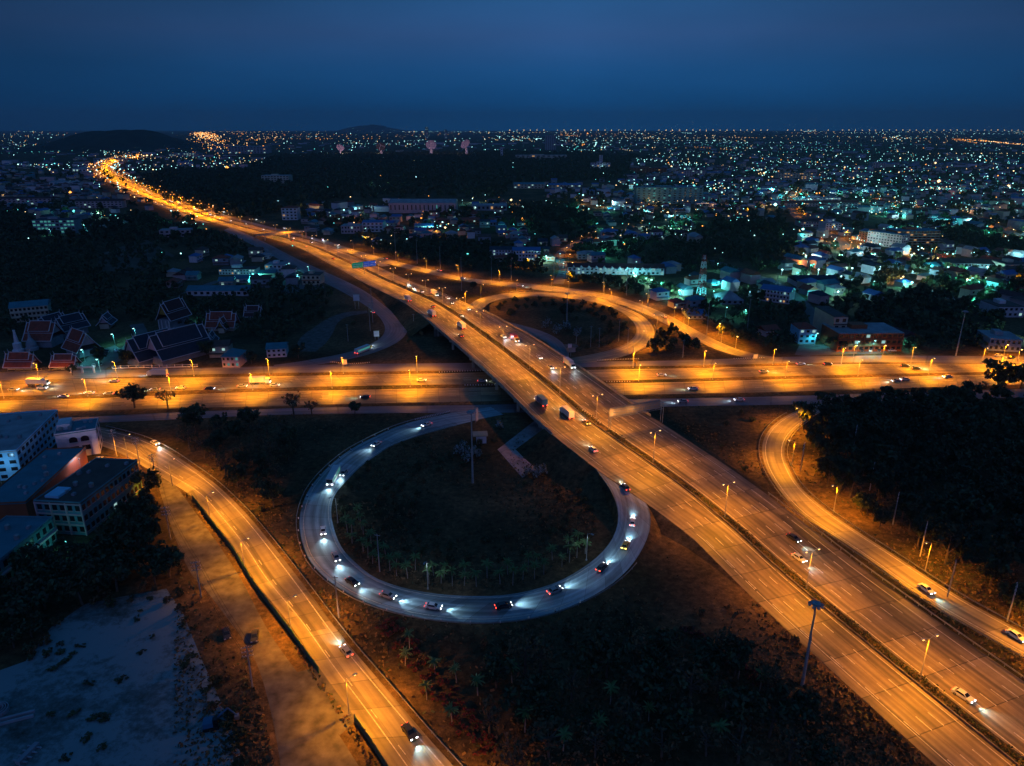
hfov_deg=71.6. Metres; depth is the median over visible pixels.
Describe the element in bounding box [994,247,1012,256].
house
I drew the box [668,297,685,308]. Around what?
house
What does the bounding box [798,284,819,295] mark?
house
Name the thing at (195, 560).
power line
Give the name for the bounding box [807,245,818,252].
house
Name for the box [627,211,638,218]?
house
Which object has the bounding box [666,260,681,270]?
house
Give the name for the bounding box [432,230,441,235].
house
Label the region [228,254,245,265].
house
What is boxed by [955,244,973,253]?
house
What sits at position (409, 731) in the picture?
car
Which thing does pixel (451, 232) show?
house
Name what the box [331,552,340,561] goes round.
car
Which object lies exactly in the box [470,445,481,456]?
tree
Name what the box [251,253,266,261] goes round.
house
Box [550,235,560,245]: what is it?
house
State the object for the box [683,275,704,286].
house
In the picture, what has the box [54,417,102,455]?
arched building
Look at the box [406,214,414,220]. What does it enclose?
house
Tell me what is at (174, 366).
boundary wall
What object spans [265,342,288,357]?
house
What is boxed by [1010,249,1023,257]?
house
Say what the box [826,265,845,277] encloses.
house
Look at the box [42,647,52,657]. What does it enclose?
bush
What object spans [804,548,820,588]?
street lamp
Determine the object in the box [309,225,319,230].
house
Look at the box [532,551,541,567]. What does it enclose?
palm tree
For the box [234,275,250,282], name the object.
house
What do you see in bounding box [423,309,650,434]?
flyover bridge
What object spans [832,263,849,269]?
house
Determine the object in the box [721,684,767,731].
tree
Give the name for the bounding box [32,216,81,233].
school
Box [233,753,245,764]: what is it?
bush
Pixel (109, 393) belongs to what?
car
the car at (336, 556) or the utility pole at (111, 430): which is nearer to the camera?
the car at (336, 556)
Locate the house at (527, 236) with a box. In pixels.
[519,234,530,241]
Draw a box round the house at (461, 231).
[457,227,465,234]
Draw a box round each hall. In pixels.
[0,447,87,519]
[2,349,41,369]
[21,319,66,347]
[37,312,63,327]
[49,351,82,369]
[55,312,90,337]
[61,326,100,357]
[95,311,117,328]
[124,327,172,366]
[146,321,210,365]
[155,297,191,329]
[204,311,240,330]
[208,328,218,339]
[214,314,227,332]
[243,303,262,318]
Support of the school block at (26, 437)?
on the ground at (476, 511)
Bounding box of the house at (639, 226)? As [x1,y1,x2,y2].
[634,224,646,230]
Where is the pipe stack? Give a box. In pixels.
[0,701,34,725]
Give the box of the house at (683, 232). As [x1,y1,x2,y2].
[674,229,688,238]
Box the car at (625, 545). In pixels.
[621,540,629,549]
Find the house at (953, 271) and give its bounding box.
[946,266,967,279]
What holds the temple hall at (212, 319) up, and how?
on the ground at (476, 511)
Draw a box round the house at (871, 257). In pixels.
[862,255,877,261]
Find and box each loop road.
[299,407,650,621]
[470,292,654,363]
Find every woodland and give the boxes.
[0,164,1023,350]
[0,208,166,238]
[0,218,264,282]
[0,233,333,341]
[134,166,283,217]
[245,149,631,203]
[365,233,547,273]
[506,149,649,158]
[518,199,597,240]
[577,272,680,293]
[586,236,794,270]
[646,322,699,351]
[688,215,795,246]
[819,288,1005,345]
[843,381,1023,439]
[939,223,1023,250]
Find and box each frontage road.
[0,356,1023,379]
[63,389,1023,421]
[94,167,209,222]
[110,167,389,266]
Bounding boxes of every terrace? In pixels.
[0,196,55,204]
[75,199,126,207]
[567,263,664,274]
[781,200,860,206]
[794,196,840,199]
[937,258,997,271]
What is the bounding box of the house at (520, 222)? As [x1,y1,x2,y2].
[516,220,524,225]
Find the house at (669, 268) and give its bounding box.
[661,262,678,273]
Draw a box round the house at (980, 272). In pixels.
[966,266,987,279]
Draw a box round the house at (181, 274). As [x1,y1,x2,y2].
[173,270,186,279]
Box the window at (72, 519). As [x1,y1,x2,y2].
[69,516,75,521]
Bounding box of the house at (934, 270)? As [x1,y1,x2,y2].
[929,266,946,276]
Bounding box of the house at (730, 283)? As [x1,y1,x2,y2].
[721,276,740,291]
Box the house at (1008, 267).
[996,265,1017,271]
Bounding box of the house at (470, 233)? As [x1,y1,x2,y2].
[466,228,476,238]
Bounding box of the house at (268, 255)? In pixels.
[261,252,272,258]
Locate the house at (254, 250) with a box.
[247,247,263,257]
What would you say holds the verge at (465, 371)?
on the ground at (476, 511)
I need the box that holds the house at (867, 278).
[851,272,871,283]
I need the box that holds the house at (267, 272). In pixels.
[257,269,276,279]
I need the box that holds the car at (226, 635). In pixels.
[222,626,231,639]
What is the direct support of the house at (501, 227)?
on the ground at (476, 511)
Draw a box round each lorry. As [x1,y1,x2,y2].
[25,377,49,385]
[146,368,167,376]
[248,376,270,384]
[404,295,410,300]
[427,309,435,316]
[431,289,437,295]
[457,321,465,328]
[510,333,518,341]
[535,394,547,406]
[559,405,574,419]
[563,356,575,368]
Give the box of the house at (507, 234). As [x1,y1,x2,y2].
[505,230,512,237]
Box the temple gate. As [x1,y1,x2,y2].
[69,365,94,372]
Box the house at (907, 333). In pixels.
[894,327,914,342]
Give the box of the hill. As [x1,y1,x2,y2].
[0,130,215,151]
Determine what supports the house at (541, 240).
on the ground at (476, 511)
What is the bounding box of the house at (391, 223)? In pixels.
[386,220,395,226]
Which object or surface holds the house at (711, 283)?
on the ground at (476, 511)
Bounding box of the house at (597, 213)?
[593,211,601,215]
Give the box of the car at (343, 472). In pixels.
[339,469,347,475]
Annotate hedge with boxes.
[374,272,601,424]
[605,430,1023,765]
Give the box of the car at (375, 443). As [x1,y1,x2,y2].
[371,441,381,446]
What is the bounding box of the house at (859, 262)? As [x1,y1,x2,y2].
[857,259,871,266]
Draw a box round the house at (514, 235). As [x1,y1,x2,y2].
[509,231,522,239]
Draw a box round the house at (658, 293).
[649,287,670,300]
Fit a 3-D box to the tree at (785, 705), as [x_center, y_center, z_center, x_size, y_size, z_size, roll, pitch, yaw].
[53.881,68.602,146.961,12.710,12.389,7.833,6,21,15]
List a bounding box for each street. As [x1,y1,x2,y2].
[103,323,147,369]
[182,270,325,293]
[203,134,228,153]
[553,223,648,283]
[710,260,818,355]
[786,192,851,252]
[878,198,1020,235]
[912,283,979,304]
[966,140,1023,145]
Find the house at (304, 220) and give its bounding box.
[301,217,311,223]
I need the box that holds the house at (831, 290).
[825,284,845,295]
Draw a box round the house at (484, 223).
[479,219,490,227]
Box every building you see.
[8,299,51,322]
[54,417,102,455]
[93,158,132,161]
[159,227,192,236]
[168,152,202,156]
[185,285,253,295]
[218,264,259,274]
[228,146,271,152]
[261,174,292,182]
[265,260,290,271]
[281,206,300,219]
[301,270,324,284]
[341,222,362,233]
[362,220,385,231]
[414,223,434,227]
[437,218,449,222]
[460,217,479,224]
[489,246,513,257]
[490,220,496,225]
[494,254,512,261]
[512,247,540,260]
[515,154,566,158]
[545,254,554,260]
[576,250,594,258]
[590,162,609,167]
[600,228,618,235]
[619,230,637,237]
[629,167,666,172]
[679,169,704,176]
[714,290,743,304]
[775,172,801,180]
[795,218,824,226]
[800,172,812,180]
[818,220,841,229]
[820,322,903,351]
[868,162,885,167]
[926,216,948,220]
[979,298,1023,316]
[991,258,1023,273]
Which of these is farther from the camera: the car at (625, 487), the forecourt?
the forecourt
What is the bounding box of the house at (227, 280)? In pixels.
[218,277,235,284]
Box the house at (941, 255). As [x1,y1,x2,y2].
[936,253,947,257]
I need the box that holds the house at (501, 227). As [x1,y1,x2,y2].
[495,225,506,232]
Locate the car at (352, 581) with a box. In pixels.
[345,576,359,586]
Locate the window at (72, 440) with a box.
[69,437,77,443]
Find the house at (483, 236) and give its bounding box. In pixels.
[477,234,490,243]
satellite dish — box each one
[336,144,343,152]
[376,143,384,153]
[426,140,435,153]
[461,140,469,152]
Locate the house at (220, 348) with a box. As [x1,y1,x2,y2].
[208,339,233,357]
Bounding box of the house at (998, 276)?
[985,274,1006,279]
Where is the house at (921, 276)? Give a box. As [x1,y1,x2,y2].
[917,273,930,279]
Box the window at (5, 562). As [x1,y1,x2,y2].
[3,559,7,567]
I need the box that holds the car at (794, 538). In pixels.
[786,533,801,542]
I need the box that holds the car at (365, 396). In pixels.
[360,395,369,398]
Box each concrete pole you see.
[333,576,339,617]
[376,535,379,571]
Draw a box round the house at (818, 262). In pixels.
[807,255,825,267]
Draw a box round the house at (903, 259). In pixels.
[895,256,910,264]
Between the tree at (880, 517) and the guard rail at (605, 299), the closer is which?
the tree at (880, 517)
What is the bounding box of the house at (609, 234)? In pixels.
[603,232,615,236]
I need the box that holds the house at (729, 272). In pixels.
[719,266,740,279]
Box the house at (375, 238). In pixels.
[372,237,382,243]
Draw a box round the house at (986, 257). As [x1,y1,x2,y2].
[978,255,1001,259]
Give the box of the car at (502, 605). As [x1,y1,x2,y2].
[494,601,512,609]
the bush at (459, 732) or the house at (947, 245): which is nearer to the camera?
the bush at (459, 732)
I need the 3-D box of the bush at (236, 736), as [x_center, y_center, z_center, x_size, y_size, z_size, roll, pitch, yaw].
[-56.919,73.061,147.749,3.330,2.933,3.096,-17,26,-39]
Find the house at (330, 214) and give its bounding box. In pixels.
[326,212,337,216]
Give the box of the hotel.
[886,227,940,246]
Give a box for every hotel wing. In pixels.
[858,229,879,241]
[866,230,909,247]
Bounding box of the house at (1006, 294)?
[997,289,1023,300]
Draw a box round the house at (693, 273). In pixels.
[688,271,706,282]
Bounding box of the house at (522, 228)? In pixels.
[518,226,527,231]
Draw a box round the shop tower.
[812,306,847,338]
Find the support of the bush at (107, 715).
on the sand lot
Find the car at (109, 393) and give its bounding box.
[103,391,114,394]
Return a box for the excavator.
[202,707,239,732]
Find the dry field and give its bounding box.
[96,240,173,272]
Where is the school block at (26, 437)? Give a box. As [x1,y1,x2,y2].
[0,409,58,480]
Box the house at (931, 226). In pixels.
[922,224,935,227]
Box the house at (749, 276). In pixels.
[740,268,761,283]
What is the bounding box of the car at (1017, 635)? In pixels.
[1005,628,1023,642]
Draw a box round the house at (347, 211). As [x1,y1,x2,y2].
[343,209,351,213]
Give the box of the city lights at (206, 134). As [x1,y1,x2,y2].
[4,130,1023,253]
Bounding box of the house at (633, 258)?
[627,255,640,262]
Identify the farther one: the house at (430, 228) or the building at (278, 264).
the house at (430, 228)
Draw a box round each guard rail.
[106,425,462,765]
[296,410,636,624]
[510,291,655,358]
[759,412,1023,657]
[768,492,1023,677]
[787,421,1023,628]
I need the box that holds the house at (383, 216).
[378,214,388,219]
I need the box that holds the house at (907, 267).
[898,264,913,273]
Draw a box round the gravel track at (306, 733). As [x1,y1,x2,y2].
[158,477,358,765]
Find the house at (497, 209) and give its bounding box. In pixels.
[493,207,503,213]
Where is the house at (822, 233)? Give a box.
[816,228,829,237]
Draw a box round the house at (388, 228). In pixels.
[383,225,393,232]
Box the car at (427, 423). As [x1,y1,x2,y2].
[421,421,431,426]
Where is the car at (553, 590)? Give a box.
[546,585,562,595]
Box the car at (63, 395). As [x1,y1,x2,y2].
[58,394,69,397]
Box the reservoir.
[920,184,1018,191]
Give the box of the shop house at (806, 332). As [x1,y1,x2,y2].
[790,322,816,343]
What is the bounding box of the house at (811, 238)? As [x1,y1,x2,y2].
[804,237,819,245]
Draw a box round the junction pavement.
[291,668,353,734]
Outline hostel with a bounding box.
[759,284,795,303]
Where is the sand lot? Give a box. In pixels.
[0,589,244,765]
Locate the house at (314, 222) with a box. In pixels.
[308,219,318,225]
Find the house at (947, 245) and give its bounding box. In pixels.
[936,240,954,250]
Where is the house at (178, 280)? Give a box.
[165,277,184,287]
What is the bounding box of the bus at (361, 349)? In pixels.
[354,344,370,353]
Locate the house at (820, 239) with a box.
[810,236,823,241]
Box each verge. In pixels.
[0,362,985,380]
[0,372,1005,400]
[4,384,1023,417]
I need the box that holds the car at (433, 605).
[424,602,442,610]
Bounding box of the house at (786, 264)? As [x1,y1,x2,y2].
[778,259,797,269]
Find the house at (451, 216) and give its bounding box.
[447,213,455,219]
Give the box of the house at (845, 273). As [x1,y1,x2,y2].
[841,270,852,279]
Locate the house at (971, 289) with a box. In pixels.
[959,284,984,298]
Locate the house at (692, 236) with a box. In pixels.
[689,233,702,242]
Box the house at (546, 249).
[538,246,549,254]
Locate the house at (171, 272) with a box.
[166,268,180,276]
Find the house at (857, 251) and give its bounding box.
[846,248,863,256]
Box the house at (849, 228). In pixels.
[842,227,853,232]
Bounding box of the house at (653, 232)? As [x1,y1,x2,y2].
[649,229,662,235]
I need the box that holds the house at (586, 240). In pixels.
[580,238,592,243]
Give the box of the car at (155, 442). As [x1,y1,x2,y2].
[150,440,159,445]
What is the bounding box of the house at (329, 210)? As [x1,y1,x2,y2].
[325,209,333,213]
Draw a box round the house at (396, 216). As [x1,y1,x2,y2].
[391,214,402,221]
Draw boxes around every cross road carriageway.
[0,363,1022,395]
[0,374,1023,412]
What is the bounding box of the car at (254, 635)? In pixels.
[250,629,258,642]
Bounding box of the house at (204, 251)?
[195,246,210,256]
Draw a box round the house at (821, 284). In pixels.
[816,279,838,291]
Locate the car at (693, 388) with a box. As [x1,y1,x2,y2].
[688,386,697,389]
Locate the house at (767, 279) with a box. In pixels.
[756,278,775,284]
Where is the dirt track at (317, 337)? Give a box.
[297,310,367,350]
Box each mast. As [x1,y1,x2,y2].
[466,410,475,482]
[565,292,569,320]
[696,255,706,296]
[800,600,823,685]
[955,310,968,355]
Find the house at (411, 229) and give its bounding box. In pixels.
[408,227,417,232]
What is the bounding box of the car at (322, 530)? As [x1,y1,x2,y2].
[320,526,325,534]
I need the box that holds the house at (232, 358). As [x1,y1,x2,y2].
[220,348,246,367]
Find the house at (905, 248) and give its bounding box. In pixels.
[891,243,910,254]
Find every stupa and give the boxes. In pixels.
[12,330,24,351]
[25,331,38,350]
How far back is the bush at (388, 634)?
177.53 m
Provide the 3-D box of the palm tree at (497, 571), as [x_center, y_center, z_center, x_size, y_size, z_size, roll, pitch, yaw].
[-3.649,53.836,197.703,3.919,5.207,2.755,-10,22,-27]
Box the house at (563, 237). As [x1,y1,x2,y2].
[557,234,567,241]
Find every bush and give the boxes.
[39,634,52,644]
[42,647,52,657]
[45,665,58,671]
[45,710,55,716]
[54,648,65,655]
[56,660,66,665]
[58,752,72,761]
[62,654,71,662]
[66,708,80,716]
[74,643,85,647]
[79,731,92,743]
[82,680,94,685]
[85,713,97,721]
[89,594,99,604]
[95,711,106,719]
[96,741,106,751]
[97,713,111,721]
[114,674,128,683]
[136,649,146,654]
[150,584,161,590]
[162,594,171,603]
[174,603,189,611]
[175,588,183,594]
[179,658,189,669]
[186,653,197,657]
[199,687,209,692]
[203,636,209,642]
[207,675,220,688]
[218,715,231,727]
[222,704,236,718]
[224,740,240,753]
[229,725,248,740]
[231,757,248,765]
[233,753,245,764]
[332,509,342,516]
[337,521,348,527]
[375,622,388,629]
[380,630,392,636]
[385,616,398,626]
[392,641,402,649]
[393,625,403,631]
[396,651,408,662]
[405,638,419,644]
[406,661,419,672]
[410,647,421,654]
[416,652,426,661]
[419,673,429,680]
[420,655,430,665]
[420,685,433,695]
[427,668,438,677]
[431,692,447,701]
[437,677,449,686]
[441,701,455,713]
[448,686,459,695]
[449,714,461,726]
[452,697,465,710]
[456,723,470,736]
[462,708,475,719]
[469,718,482,728]
[470,732,482,744]
[472,747,487,755]
[481,731,494,741]
[484,741,497,752]
[620,324,627,329]
[698,607,705,616]
[789,634,799,646]
[803,652,815,658]
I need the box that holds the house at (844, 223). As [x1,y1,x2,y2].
[841,220,848,225]
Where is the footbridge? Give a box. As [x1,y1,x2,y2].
[254,229,317,240]
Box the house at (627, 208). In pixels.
[624,206,631,211]
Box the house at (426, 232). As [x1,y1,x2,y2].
[421,230,432,238]
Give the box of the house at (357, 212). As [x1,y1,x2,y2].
[351,209,362,215]
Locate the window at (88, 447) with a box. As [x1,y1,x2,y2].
[82,444,91,449]
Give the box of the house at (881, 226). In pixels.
[878,223,892,230]
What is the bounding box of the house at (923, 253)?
[919,252,936,258]
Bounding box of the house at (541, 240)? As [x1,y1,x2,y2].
[537,238,547,245]
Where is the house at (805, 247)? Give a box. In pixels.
[794,244,810,254]
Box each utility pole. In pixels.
[109,429,116,456]
[132,437,139,464]
[160,506,170,539]
[190,561,201,596]
[241,645,252,686]
[800,442,805,470]
[892,492,899,523]
[919,521,927,556]
[946,561,956,596]
[1006,582,1017,621]
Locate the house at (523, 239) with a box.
[518,235,527,243]
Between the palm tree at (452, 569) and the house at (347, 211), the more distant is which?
the house at (347, 211)
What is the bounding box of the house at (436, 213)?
[429,210,439,216]
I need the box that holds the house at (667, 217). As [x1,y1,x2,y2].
[663,215,671,220]
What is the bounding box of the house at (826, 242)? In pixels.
[819,241,831,246]
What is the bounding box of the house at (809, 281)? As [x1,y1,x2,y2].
[796,278,817,289]
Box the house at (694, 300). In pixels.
[684,295,705,308]
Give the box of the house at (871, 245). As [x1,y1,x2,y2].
[862,242,880,251]
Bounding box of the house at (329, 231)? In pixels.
[323,228,334,234]
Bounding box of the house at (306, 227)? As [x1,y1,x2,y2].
[303,224,312,229]
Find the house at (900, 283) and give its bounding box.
[894,278,913,286]
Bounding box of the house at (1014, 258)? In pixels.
[1003,255,1021,260]
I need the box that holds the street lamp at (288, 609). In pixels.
[287,594,296,627]
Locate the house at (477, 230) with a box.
[471,228,481,234]
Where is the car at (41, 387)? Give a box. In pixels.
[37,385,47,388]
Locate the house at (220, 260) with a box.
[212,255,230,264]
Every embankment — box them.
[104,156,1023,765]
[298,414,660,620]
[482,296,654,363]
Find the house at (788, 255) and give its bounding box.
[784,253,798,259]
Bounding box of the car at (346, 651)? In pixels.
[339,644,353,657]
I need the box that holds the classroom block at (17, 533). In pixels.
[0,515,57,582]
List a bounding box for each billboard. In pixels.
[341,359,346,366]
[353,294,359,308]
[374,331,378,338]
[475,407,477,422]
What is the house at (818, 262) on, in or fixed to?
on the ground at (476, 511)
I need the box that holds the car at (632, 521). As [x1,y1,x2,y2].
[629,518,635,526]
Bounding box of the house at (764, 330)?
[756,324,780,336]
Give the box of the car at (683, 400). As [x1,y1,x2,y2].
[677,399,687,402]
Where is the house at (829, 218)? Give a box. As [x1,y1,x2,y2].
[824,216,835,220]
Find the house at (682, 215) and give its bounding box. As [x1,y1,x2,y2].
[676,213,685,218]
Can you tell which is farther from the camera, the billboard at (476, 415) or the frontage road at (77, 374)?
the frontage road at (77, 374)
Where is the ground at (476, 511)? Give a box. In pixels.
[0,131,1023,765]
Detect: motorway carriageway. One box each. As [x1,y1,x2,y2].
[99,156,1015,765]
[105,156,1023,765]
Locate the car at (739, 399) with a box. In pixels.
[734,397,744,400]
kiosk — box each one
[472,431,487,443]
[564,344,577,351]
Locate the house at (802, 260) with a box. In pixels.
[792,255,807,266]
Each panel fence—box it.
[191,494,318,672]
[354,713,388,765]
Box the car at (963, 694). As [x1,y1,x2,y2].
[951,686,975,703]
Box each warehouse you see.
[49,181,83,184]
[388,199,457,212]
[975,328,1022,351]
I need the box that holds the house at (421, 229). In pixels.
[414,227,425,231]
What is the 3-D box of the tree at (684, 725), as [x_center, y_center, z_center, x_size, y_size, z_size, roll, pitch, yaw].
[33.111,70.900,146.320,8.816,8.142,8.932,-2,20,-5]
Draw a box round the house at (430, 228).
[426,227,434,230]
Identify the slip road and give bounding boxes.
[59,417,452,765]
[224,227,406,369]
[323,240,779,360]
[762,403,1023,655]
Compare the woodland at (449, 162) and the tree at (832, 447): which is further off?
the woodland at (449, 162)
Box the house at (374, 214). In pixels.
[370,212,378,216]
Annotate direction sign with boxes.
[352,260,375,273]
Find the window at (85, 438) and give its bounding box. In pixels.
[81,435,89,441]
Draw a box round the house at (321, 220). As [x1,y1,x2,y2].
[318,218,325,223]
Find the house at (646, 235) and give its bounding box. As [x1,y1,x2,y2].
[637,233,649,240]
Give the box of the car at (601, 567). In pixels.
[595,562,607,572]
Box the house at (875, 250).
[871,248,883,256]
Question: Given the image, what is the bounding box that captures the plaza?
[498,421,541,477]
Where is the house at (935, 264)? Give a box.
[920,262,940,270]
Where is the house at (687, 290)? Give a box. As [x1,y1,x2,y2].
[676,283,693,295]
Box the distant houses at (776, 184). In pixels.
[0,141,1023,229]
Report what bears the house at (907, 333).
on the ground at (476, 511)
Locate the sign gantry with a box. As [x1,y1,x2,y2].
[608,399,663,429]
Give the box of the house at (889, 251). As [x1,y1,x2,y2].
[884,247,903,257]
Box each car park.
[76,346,119,369]
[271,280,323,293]
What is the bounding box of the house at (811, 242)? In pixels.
[801,240,817,244]
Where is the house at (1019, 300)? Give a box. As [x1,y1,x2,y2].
[1009,295,1023,305]
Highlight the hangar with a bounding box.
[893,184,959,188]
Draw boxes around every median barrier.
[139,190,1019,765]
[141,190,1023,759]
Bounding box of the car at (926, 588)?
[917,583,935,594]
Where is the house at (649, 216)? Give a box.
[646,213,653,218]
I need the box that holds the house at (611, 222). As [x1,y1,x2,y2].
[608,219,617,225]
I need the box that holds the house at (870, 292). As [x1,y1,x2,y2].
[862,288,884,300]
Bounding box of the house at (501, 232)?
[497,230,506,235]
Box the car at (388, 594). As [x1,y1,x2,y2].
[379,590,396,599]
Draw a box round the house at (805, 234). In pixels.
[797,231,810,239]
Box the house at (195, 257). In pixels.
[189,253,203,262]
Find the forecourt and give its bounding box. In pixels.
[802,345,890,355]
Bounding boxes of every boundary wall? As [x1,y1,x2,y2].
[0,368,60,372]
[112,364,197,368]
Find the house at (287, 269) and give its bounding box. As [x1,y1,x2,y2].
[281,264,299,277]
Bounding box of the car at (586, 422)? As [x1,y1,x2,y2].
[582,420,590,424]
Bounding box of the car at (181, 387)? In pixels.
[175,385,185,388]
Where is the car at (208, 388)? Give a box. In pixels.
[204,386,214,389]
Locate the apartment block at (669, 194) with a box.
[634,185,703,203]
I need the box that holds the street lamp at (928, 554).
[924,542,931,570]
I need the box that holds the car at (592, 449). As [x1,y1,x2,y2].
[588,446,597,451]
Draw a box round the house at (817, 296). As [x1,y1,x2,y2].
[807,290,829,303]
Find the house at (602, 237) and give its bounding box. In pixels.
[599,235,608,240]
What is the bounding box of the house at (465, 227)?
[459,224,468,232]
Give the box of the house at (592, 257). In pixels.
[587,251,605,262]
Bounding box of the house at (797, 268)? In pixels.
[792,265,808,274]
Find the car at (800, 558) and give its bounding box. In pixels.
[791,552,806,562]
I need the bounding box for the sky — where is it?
[0,0,1023,130]
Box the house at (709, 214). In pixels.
[705,211,714,216]
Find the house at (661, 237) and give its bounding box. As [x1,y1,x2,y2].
[657,234,665,239]
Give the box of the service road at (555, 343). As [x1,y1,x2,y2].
[509,322,568,356]
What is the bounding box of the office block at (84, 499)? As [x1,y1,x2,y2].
[33,457,142,535]
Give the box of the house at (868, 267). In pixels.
[861,261,881,273]
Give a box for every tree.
[0,582,48,623]
[3,562,51,595]
[7,541,49,562]
[10,548,46,570]
[23,572,60,609]
[39,536,75,556]
[52,568,97,604]
[65,363,77,374]
[65,534,111,561]
[71,554,113,592]
[79,537,117,563]
[90,347,106,361]
[94,509,131,544]
[94,555,131,591]
[95,207,106,216]
[108,549,143,577]
[109,501,131,515]
[110,513,155,548]
[114,383,146,407]
[117,349,134,366]
[119,529,154,560]
[125,514,161,544]
[126,496,160,519]
[127,487,155,506]
[130,466,161,494]
[133,558,169,584]
[135,539,165,563]
[144,545,167,566]
[149,544,184,577]
[154,387,175,408]
[174,424,198,450]
[176,402,207,430]
[188,434,213,458]
[200,438,220,457]
[207,444,224,468]
[209,412,227,428]
[210,426,232,447]
[215,451,231,472]
[223,419,244,439]
[223,462,247,487]
[231,448,249,464]
[236,406,260,428]
[249,477,271,498]
[258,482,284,507]
[281,388,299,417]
[290,342,305,357]
[304,398,318,415]
[340,512,349,532]
[345,517,355,536]
[345,532,356,543]
[348,401,360,414]
[353,503,361,519]
[356,511,364,529]
[356,536,367,551]
[358,519,367,533]
[362,539,372,557]
[365,528,376,542]
[367,548,377,563]
[373,552,384,561]
[378,541,388,554]
[385,551,394,570]
[390,560,399,575]
[393,551,401,562]
[399,645,412,665]
[400,558,410,578]
[402,628,413,647]
[410,551,419,569]
[418,679,431,699]
[422,565,432,583]
[426,560,437,575]
[427,655,441,673]
[435,568,447,582]
[440,561,447,575]
[443,701,458,723]
[446,564,455,585]
[448,660,461,682]
[453,439,470,453]
[458,559,470,576]
[459,569,469,585]
[461,445,474,462]
[469,281,476,291]
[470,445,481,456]
[470,568,481,586]
[471,673,484,695]
[478,694,502,736]
[481,558,493,577]
[481,649,514,687]
[493,566,504,583]
[495,420,503,428]
[495,730,527,761]
[497,683,538,724]
[497,735,527,765]
[503,557,512,574]
[505,658,519,682]
[508,563,518,584]
[515,702,532,732]
[519,563,529,579]
[523,466,532,474]
[527,709,567,757]
[529,560,540,579]
[532,463,543,477]
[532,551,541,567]
[540,463,547,473]
[542,317,552,328]
[546,542,557,559]
[552,323,562,334]
[555,725,572,750]
[557,551,565,558]
[559,303,567,319]
[562,320,570,330]
[563,533,573,552]
[563,542,574,561]
[571,528,584,538]
[571,702,604,734]
[572,539,581,557]
[573,327,581,336]
[580,537,591,553]
[581,717,606,757]
[590,710,608,738]
[603,679,619,703]
[627,662,687,707]
[643,700,656,721]
[653,700,697,740]
[670,694,695,717]
[691,724,723,756]
[710,718,730,735]
[714,626,740,662]
[717,633,756,676]
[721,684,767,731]
[721,721,763,763]
[743,683,805,737]
[758,659,791,685]
[791,689,821,724]
[792,401,816,426]
[805,423,828,450]
[812,420,825,425]
[812,438,842,456]
[813,391,845,411]
[813,431,830,457]
[816,455,829,476]
[817,452,831,474]
[818,455,842,487]
[819,404,833,424]
[825,418,849,442]
[830,465,849,495]
[831,455,847,488]
[832,417,862,442]
[841,424,862,441]
[845,458,866,497]
[850,491,872,511]
[855,424,864,442]
[857,492,878,515]
[867,457,895,500]
[870,442,900,465]
[873,508,891,529]
[877,481,894,503]
[880,385,894,395]
[895,490,915,521]
[898,389,909,397]
[901,493,930,531]
[910,388,927,403]
[912,514,934,546]
[926,519,949,540]
[927,387,947,400]
[931,521,970,564]
[943,385,965,396]
[946,534,982,561]
[960,495,995,529]
[961,380,986,393]
[976,554,1012,585]
[982,358,1023,384]
[996,580,1023,612]
[1015,364,1023,387]
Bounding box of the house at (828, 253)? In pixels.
[817,249,832,258]
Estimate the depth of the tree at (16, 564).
194.61 m
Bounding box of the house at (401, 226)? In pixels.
[394,224,404,232]
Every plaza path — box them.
[502,447,522,462]
[529,427,539,433]
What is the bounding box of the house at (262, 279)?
[250,275,270,287]
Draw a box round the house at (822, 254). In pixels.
[811,251,828,259]
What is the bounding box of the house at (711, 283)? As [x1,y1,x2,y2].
[704,279,721,287]
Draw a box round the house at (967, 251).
[961,245,977,256]
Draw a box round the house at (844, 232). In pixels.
[838,230,851,235]
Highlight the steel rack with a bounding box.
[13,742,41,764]
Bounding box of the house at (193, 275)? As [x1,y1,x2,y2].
[185,271,201,280]
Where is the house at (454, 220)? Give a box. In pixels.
[450,217,457,223]
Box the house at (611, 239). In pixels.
[604,237,618,245]
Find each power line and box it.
[108,430,239,645]
[109,433,241,651]
[120,433,249,642]
[122,439,252,653]
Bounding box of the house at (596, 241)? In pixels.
[593,238,599,245]
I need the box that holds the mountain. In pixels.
[329,124,405,131]
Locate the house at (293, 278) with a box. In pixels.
[285,272,301,284]
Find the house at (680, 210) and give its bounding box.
[675,209,685,212]
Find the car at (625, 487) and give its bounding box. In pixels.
[621,483,630,490]
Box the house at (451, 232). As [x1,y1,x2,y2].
[445,230,457,239]
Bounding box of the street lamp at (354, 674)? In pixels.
[345,673,356,716]
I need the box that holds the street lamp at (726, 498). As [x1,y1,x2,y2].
[722,481,734,516]
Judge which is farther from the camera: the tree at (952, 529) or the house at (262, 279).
the house at (262, 279)
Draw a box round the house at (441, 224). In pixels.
[437,222,444,227]
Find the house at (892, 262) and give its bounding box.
[884,259,903,267]
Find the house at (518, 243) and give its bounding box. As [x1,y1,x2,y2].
[514,240,523,246]
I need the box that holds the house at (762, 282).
[758,280,776,289]
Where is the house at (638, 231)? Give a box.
[629,228,640,233]
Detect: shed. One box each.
[72,168,93,171]
[472,203,506,210]
[513,182,544,187]
[548,183,580,188]
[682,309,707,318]
[787,275,840,286]
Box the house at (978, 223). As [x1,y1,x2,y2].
[968,220,984,226]
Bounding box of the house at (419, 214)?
[414,212,422,217]
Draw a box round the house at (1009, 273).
[996,269,1017,280]
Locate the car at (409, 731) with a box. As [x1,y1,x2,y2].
[401,722,417,741]
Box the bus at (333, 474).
[326,465,340,485]
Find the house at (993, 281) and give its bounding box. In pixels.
[984,277,1008,290]
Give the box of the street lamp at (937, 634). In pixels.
[919,633,938,681]

